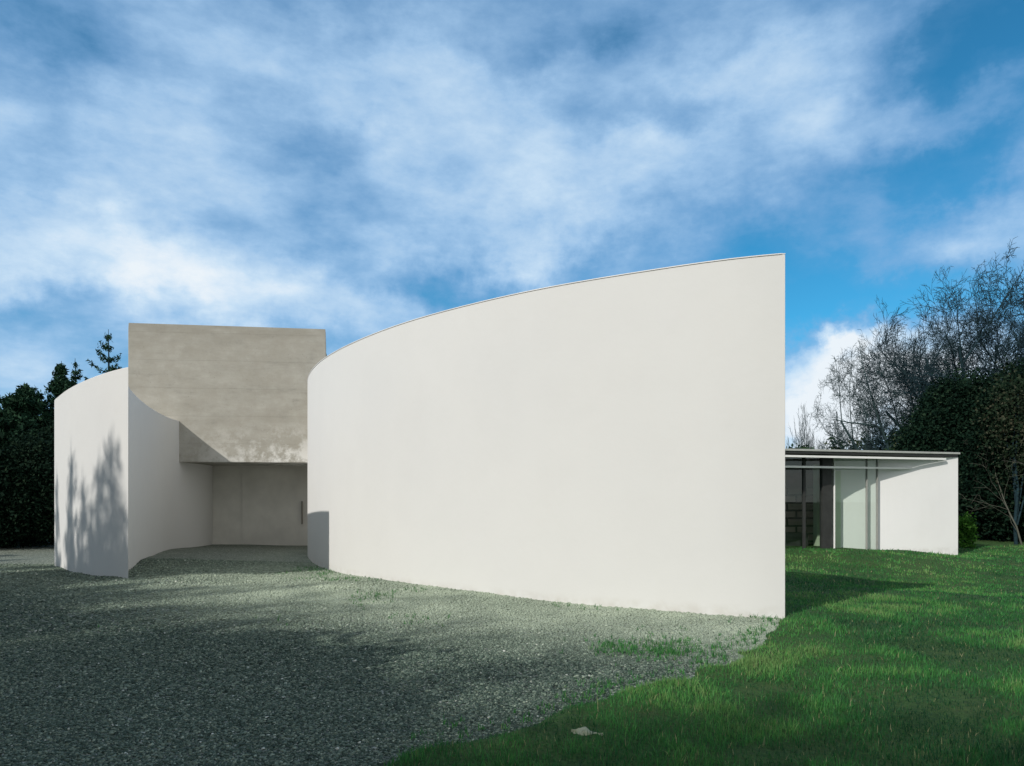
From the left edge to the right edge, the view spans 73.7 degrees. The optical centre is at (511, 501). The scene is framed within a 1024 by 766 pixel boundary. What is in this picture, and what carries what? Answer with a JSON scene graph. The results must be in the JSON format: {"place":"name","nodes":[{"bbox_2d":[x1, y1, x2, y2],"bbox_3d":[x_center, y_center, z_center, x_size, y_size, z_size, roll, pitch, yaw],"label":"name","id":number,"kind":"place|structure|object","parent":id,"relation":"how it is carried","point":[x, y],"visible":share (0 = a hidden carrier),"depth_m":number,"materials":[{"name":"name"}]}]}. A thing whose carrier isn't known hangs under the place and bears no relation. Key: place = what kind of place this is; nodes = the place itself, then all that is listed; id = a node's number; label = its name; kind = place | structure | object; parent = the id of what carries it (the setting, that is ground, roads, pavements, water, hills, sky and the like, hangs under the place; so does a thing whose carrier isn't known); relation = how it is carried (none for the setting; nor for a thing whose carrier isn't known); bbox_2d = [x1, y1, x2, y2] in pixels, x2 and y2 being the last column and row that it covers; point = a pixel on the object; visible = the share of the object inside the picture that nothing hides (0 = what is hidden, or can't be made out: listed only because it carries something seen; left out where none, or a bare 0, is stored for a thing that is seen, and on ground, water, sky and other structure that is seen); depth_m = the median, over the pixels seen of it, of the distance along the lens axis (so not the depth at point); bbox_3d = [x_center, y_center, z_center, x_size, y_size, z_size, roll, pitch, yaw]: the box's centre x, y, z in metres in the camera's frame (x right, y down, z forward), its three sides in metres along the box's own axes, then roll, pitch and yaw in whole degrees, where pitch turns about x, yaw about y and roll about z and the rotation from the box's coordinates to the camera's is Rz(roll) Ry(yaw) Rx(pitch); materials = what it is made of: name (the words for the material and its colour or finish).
{"place":"outdoors","nodes":[
{"label":"outdoors","id":0,"kind":"place"},
{"bbox_2d":[0,541,782,765],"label":"gravel drive","id":1,"kind":"structure","parent":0,"point":[35,554],"depth_m":7.99,"materials":[{"name":"grey gravel"}]},
{"bbox_2d":[0,558,781,765],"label":"gravel chips","id":2,"kind":"object","parent":1,"relation":"on","point":[38,582],"visible":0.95,"depth_m":6.68,"materials":[{"name":"grey gravel"}]},
{"bbox_2d":[95,566,777,739],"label":"weeds","id":3,"kind":"object","parent":1,"relation":"on","point":[635,646],"visible":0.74,"depth_m":7.07,"materials":[{"name":"green plant"}]},
{"bbox_2d":[0,0,1023,449],"label":"sky","id":4,"kind":"structure","parent":0,"point":[352,170],"materials":[{"name":"blue"}]},
{"bbox_2d":[383,531,1023,765],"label":"lawn","id":5,"kind":"structure","parent":0,"point":[943,568],"depth_m":5.49,"materials":[{"name":"green plant"}]},
{"bbox_2d":[571,727,602,735],"bbox_3d":[0.495,1.525,4.499,0.212,0.056,0.086,6,39,12],"label":"dry leaf","id":6,"kind":"object","parent":5,"relation":"on","point":[582,730],"visible":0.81,"depth_m":4.51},
{"bbox_2d":[882,362,1017,538],"bbox_3d":[18.622,-1.878,27.549,6.744,7.421,4.197,0,0,0],"label":"holly tree","id":7,"kind":"object","parent":5,"relation":"on","point":[932,419],"visible":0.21,"depth_m":26.93,"materials":[{"name":"green plant"}]},
{"bbox_2d":[933,354,1023,541],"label":"holly tree","id":8,"kind":"object","parent":5,"relation":"on","point":[995,523],"visible":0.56,"depth_m":25.53,"materials":[{"name":"green plant"}]},
{"bbox_2d":[959,438,1023,545],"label":"bare shrub","id":9,"kind":"object","parent":5,"relation":"on","point":[1016,528],"visible":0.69,"depth_m":24.66,"materials":[{"name":"brown plant"}]},
{"bbox_3d":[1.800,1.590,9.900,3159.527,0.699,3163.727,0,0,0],"label":"ground","id":10,"kind":"structure","parent":0,"visible":0},
{"bbox_2d":[0,410,16,449],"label":"spruce tree","id":11,"kind":"object","parent":10,"relation":"on","point":[4,421],"visible":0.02,"depth_m":25.07,"materials":[{"name":"green plant"}]},
{"bbox_2d":[0,432,19,535],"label":"evergreen shrub","id":12,"kind":"object","parent":10,"relation":"on","point":[2,494],"visible":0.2,"depth_m":21.94,"materials":[{"name":"green plant"}]},
{"bbox_2d":[0,432,53,547],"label":"evergreen shrub","id":13,"kind":"object","parent":10,"relation":"on","point":[34,516],"visible":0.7,"depth_m":22.13,"materials":[{"name":"green plant"}]},
{"bbox_2d":[0,382,53,446],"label":"spruce tree","id":14,"kind":"object","parent":10,"relation":"on","point":[25,403],"visible":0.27,"depth_m":25.60,"materials":[{"name":"green plant"}]},
{"bbox_2d":[1,419,53,543],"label":"evergreen shrub","id":15,"kind":"object","parent":10,"relation":"on","point":[41,432],"visible":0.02,"depth_m":23.98,"materials":[{"name":"green plant"}]},
{"bbox_2d":[37,361,77,423],"bbox_3d":[-17.766,-1.884,26.947,4.171,7.370,3.969,0,0,0],"label":"spruce tree","id":16,"kind":"object","parent":10,"relation":"on","point":[58,386],"visible":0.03,"depth_m":26.77,"materials":[{"name":"green plant"}]},
{"bbox_2d":[69,362,82,385],"bbox_3d":[-20.013,-2.359,31.062,2.471,8.302,1.944,0,0,20],"label":"spruce tree","id":17,"kind":"object","parent":10,"relation":"on","point":[75,373],"visible":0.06,"depth_m":30.98,"materials":[{"name":"green plant"}]},
{"bbox_2d":[84,329,121,379],"bbox_3d":[-17.355,-2.761,29.107,5.111,9.124,4.000,0,0,-43],"label":"spruce tree","id":18,"kind":"object","parent":10,"relation":"on","point":[108,359],"visible":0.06,"depth_m":28.92,"materials":[{"name":"green plant"}]},
{"bbox_2d":[54,253,784,618],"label":"museum building","id":19,"kind":"structure","parent":10,"relation":"on","point":[612,441],"depth_m":11.23,"materials":[{"name":"white paint"}]},
{"bbox_2d":[242,468,307,545],"bbox_3d":[-7.561,0.180,23.052,3.124,2.620,0.120,0,0,-1],"label":"door panel","id":20,"kind":"structure","parent":19,"relation":"in","point":[274,500],"depth_m":23.10,"materials":[{"name":"metal"}]},
{"bbox_2d":[785,404,813,448],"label":"bare tree","id":21,"kind":"object","parent":10,"relation":"on","point":[804,434],"visible":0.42,"depth_m":45.73,"materials":[{"name":"grey plant"}]},
{"bbox_2d":[786,442,813,448],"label":"hedge shrub","id":22,"kind":"object","parent":10,"relation":"on","point":[798,447],"visible":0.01,"depth_m":42.03,"materials":[{"name":"green plant"}]},
{"bbox_2d":[804,410,858,448],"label":"bare tree","id":23,"kind":"object","parent":10,"relation":"on","point":[811,441],"visible":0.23,"depth_m":46.87,"materials":[{"name":"grey plant"}]},
{"bbox_2d":[786,424,897,450],"bbox_3d":[19.560,-1.460,40.261,10.279,6.367,4.192,0,0,0],"label":"hedge shrub","id":24,"kind":"object","parent":10,"relation":"on","point":[834,445],"visible":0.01,"depth_m":39.79,"materials":[{"name":"green plant"}]},
{"bbox_2d":[785,449,959,554],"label":"glass pavilion","id":25,"kind":"structure","parent":10,"relation":"on","point":[880,500],"depth_m":21.04,"materials":[{"name":"white paint"}]},
{"bbox_2d":[806,323,1003,450],"bbox_3d":[21.007,-3.718,35.947,8.906,11.199,11.745,0,0,0],"label":"bare tree","id":26,"kind":"object","parent":10,"relation":"on","point":[874,403],"visible":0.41,"depth_m":36.52,"materials":[{"name":"grey plant"}]},
{"bbox_2d":[848,238,1023,450],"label":"bare tree","id":27,"kind":"object","parent":10,"relation":"on","point":[981,335],"visible":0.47,"depth_m":32.30,"materials":[{"name":"grey plant"}]},
{"bbox_2d":[958,512,979,547],"bbox_3d":[15.686,1.125,23.584,0.733,1.580,0.924,0,0,0],"label":"shrub","id":28,"kind":"object","parent":10,"relation":"on","point":[966,526],"visible":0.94,"depth_m":23.47,"materials":[{"name":"green plant"}]},
{"bbox_2d":[958,355,1023,544],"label":"olive shrub","id":29,"kind":"object","parent":10,"relation":"on","point":[1013,420],"visible":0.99,"depth_m":24.55,"materials":[{"name":"green plant"}]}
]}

